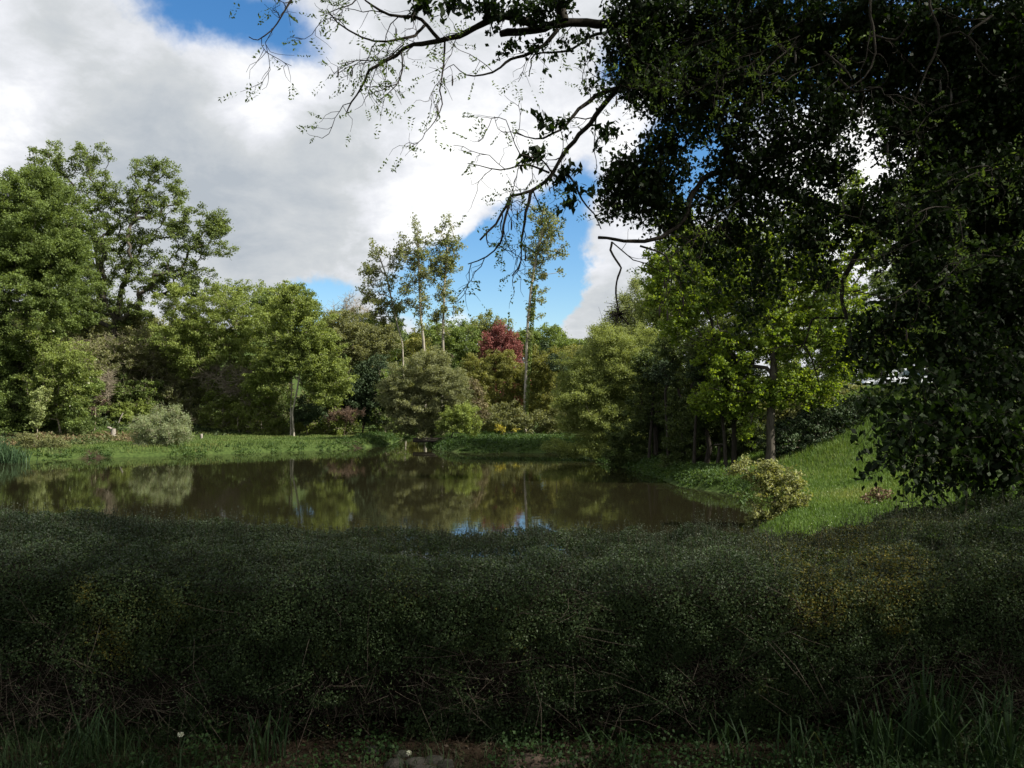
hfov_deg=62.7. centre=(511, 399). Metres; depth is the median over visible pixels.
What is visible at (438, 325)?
tree
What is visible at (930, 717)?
grass tuft
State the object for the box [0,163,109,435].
hornbeam
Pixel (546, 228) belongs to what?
poplar
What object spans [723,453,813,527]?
shore willow
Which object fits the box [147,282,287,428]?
sallow tree
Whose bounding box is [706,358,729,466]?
sapling
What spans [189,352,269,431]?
tree
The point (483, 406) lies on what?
shrub
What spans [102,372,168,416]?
shrub
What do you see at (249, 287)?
wispy tree
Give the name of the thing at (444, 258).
poplar
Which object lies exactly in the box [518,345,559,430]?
bamboo
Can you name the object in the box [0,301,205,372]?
thicket
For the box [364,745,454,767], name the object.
stone edging
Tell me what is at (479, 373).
tree
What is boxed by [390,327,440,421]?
tree
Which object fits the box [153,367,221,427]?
shrub
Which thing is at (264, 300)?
round tree
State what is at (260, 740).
grass tuft
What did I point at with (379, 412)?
shrub
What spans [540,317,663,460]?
olive willow
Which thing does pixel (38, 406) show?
shrub
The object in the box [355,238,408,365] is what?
poplar
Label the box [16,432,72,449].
bank bush
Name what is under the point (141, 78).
sky
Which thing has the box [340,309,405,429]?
alder
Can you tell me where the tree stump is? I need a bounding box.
[107,427,115,435]
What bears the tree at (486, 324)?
on the ground at (146, 452)
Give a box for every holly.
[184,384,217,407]
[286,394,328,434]
[325,352,389,432]
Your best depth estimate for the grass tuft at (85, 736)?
3.83 m
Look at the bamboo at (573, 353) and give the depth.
75.71 m
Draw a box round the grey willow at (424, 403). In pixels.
[374,343,477,442]
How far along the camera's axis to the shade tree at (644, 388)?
40.73 m
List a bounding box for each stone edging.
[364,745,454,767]
[506,753,592,767]
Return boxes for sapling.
[640,355,667,463]
[647,358,678,456]
[680,355,708,464]
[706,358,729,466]
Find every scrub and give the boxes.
[599,390,691,465]
[656,391,766,469]
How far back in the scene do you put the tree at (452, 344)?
105.50 m
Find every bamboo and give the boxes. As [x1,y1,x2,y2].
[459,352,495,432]
[477,349,520,431]
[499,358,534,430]
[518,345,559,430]
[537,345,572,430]
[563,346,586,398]
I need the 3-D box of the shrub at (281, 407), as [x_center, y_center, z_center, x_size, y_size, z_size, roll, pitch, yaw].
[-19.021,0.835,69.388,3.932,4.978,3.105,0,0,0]
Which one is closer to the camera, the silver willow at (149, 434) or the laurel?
the silver willow at (149, 434)
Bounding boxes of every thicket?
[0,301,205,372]
[0,339,89,416]
[50,293,162,383]
[58,325,217,399]
[101,327,199,411]
[102,398,158,424]
[181,398,281,426]
[255,366,355,432]
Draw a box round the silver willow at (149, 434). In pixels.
[123,402,195,446]
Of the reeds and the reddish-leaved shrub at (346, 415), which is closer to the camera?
the reeds
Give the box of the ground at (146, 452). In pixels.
[0,324,1023,767]
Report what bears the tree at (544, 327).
on the ground at (146, 452)
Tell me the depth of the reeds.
45.61 m
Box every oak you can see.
[18,140,240,381]
[25,144,132,324]
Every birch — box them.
[240,278,359,435]
[266,329,301,434]
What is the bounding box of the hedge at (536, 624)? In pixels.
[0,484,1023,761]
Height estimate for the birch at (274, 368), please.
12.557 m
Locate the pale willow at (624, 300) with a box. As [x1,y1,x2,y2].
[570,270,677,432]
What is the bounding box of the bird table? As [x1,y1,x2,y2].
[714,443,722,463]
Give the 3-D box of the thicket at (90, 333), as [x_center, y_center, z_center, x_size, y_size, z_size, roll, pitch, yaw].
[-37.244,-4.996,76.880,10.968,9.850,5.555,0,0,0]
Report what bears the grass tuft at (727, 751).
on the ground at (146, 452)
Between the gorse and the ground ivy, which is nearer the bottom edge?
the ground ivy
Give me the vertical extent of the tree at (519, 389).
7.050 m
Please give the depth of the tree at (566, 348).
111.78 m
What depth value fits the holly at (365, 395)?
70.32 m
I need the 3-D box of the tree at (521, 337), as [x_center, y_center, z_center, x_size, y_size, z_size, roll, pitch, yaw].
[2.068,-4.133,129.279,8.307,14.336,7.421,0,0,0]
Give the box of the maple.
[635,169,892,461]
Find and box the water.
[0,436,753,562]
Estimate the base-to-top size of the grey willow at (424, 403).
7.590 m
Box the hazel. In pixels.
[840,311,1007,385]
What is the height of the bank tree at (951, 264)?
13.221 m
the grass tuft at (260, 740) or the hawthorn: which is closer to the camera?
the grass tuft at (260, 740)
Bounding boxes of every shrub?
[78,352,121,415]
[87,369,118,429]
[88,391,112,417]
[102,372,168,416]
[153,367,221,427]
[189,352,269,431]
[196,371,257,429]
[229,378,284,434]
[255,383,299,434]
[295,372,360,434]
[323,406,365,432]
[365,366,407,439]
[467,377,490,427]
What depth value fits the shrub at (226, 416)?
69.20 m
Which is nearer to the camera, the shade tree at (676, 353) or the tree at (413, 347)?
the shade tree at (676, 353)
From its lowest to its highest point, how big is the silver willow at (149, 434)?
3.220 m
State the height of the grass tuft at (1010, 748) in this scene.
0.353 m
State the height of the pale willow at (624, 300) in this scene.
13.068 m
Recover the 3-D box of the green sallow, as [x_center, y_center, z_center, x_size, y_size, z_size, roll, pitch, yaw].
[-3.760,1.487,59.112,3.690,3.026,2.525,0,0,0]
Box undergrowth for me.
[0,370,286,444]
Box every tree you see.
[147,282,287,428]
[203,278,273,334]
[218,0,1023,530]
[243,282,323,403]
[312,305,403,425]
[323,291,373,369]
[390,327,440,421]
[402,318,488,358]
[426,320,482,404]
[463,308,516,366]
[473,318,531,417]
[514,328,539,403]
[518,323,575,408]
[520,322,612,391]
[533,342,582,409]
[546,352,571,399]
[624,335,681,456]
[636,224,820,429]
[649,317,705,455]
[672,325,727,462]
[703,321,762,465]
[788,249,960,385]
[889,141,1023,382]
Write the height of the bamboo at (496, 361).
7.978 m
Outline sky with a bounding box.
[0,0,1021,382]
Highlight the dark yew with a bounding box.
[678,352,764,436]
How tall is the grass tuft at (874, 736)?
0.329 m
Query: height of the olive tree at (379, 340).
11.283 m
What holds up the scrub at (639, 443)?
on the ground at (146, 452)
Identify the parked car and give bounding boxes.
[862,368,929,384]
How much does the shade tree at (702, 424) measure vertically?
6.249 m
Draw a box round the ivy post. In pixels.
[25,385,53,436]
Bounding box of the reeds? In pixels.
[0,435,37,462]
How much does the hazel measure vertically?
6.459 m
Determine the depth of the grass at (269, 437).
58.81 m
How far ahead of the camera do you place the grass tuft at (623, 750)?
3.79 m
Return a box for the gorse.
[493,424,519,434]
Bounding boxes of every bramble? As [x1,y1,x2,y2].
[739,381,864,431]
[756,392,880,458]
[860,486,893,502]
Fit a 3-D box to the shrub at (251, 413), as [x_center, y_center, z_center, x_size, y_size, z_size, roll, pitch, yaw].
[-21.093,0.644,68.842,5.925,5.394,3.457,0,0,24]
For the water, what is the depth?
31.56 m
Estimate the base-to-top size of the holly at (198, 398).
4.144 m
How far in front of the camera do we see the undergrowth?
61.54 m
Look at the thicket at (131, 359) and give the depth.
70.21 m
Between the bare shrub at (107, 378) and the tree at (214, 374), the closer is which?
the bare shrub at (107, 378)
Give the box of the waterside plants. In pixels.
[18,427,769,504]
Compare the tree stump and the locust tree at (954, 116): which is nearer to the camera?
the locust tree at (954, 116)
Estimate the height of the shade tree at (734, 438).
6.154 m
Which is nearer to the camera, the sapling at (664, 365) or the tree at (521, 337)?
the sapling at (664, 365)
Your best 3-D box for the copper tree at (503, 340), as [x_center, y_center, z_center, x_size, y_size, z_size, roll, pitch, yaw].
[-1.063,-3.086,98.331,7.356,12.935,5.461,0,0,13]
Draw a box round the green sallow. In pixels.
[434,400,484,437]
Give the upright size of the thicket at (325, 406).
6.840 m
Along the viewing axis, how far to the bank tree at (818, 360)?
71.63 m
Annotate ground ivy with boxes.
[0,699,1023,767]
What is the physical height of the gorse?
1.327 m
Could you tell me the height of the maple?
12.061 m
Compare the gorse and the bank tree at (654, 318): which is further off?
the gorse
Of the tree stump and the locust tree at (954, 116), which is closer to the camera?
the locust tree at (954, 116)
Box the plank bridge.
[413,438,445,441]
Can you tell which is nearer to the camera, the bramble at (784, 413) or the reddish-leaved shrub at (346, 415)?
the bramble at (784, 413)
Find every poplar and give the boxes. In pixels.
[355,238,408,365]
[389,212,434,368]
[425,213,467,408]
[522,202,569,429]
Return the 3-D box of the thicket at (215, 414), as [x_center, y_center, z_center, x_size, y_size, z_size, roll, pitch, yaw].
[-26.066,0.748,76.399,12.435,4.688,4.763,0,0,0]
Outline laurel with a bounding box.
[473,398,583,434]
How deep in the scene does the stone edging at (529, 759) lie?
3.81 m
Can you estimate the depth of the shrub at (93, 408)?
67.84 m
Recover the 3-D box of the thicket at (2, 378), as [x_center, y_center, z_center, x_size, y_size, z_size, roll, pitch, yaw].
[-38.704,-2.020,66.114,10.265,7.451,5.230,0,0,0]
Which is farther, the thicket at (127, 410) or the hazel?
the thicket at (127, 410)
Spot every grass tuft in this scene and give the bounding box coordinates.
[47,700,144,767]
[216,698,307,766]
[568,724,643,767]
[681,709,774,767]
[735,712,839,767]
[824,653,1013,767]
[824,685,958,767]
[926,680,1023,767]
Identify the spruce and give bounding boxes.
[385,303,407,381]
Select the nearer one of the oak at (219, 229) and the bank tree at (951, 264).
the bank tree at (951, 264)
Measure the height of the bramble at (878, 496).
0.529 m
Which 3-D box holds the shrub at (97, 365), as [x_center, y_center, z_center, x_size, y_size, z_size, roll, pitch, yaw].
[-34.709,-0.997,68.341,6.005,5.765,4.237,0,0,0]
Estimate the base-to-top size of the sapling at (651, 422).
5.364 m
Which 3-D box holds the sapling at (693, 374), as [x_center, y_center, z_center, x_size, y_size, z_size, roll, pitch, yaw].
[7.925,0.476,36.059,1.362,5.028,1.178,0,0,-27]
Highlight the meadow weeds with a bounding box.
[712,385,1005,487]
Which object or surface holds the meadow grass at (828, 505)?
on the ground at (146, 452)
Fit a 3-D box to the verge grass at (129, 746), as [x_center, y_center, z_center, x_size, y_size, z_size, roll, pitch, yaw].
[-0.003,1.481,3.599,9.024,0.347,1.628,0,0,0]
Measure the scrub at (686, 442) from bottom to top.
3.695 m
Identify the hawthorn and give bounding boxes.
[7,315,106,431]
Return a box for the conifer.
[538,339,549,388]
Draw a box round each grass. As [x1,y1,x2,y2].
[0,421,455,456]
[0,697,1023,767]
[623,382,1023,566]
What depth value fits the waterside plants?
54.04 m
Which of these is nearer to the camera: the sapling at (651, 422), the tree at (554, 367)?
the sapling at (651, 422)
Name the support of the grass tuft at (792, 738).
on the ground at (146, 452)
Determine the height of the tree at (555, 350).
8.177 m
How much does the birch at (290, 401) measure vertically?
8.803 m
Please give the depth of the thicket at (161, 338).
72.26 m
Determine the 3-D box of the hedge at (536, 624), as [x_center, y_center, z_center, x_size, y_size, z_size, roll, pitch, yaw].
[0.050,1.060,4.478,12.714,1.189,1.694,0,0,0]

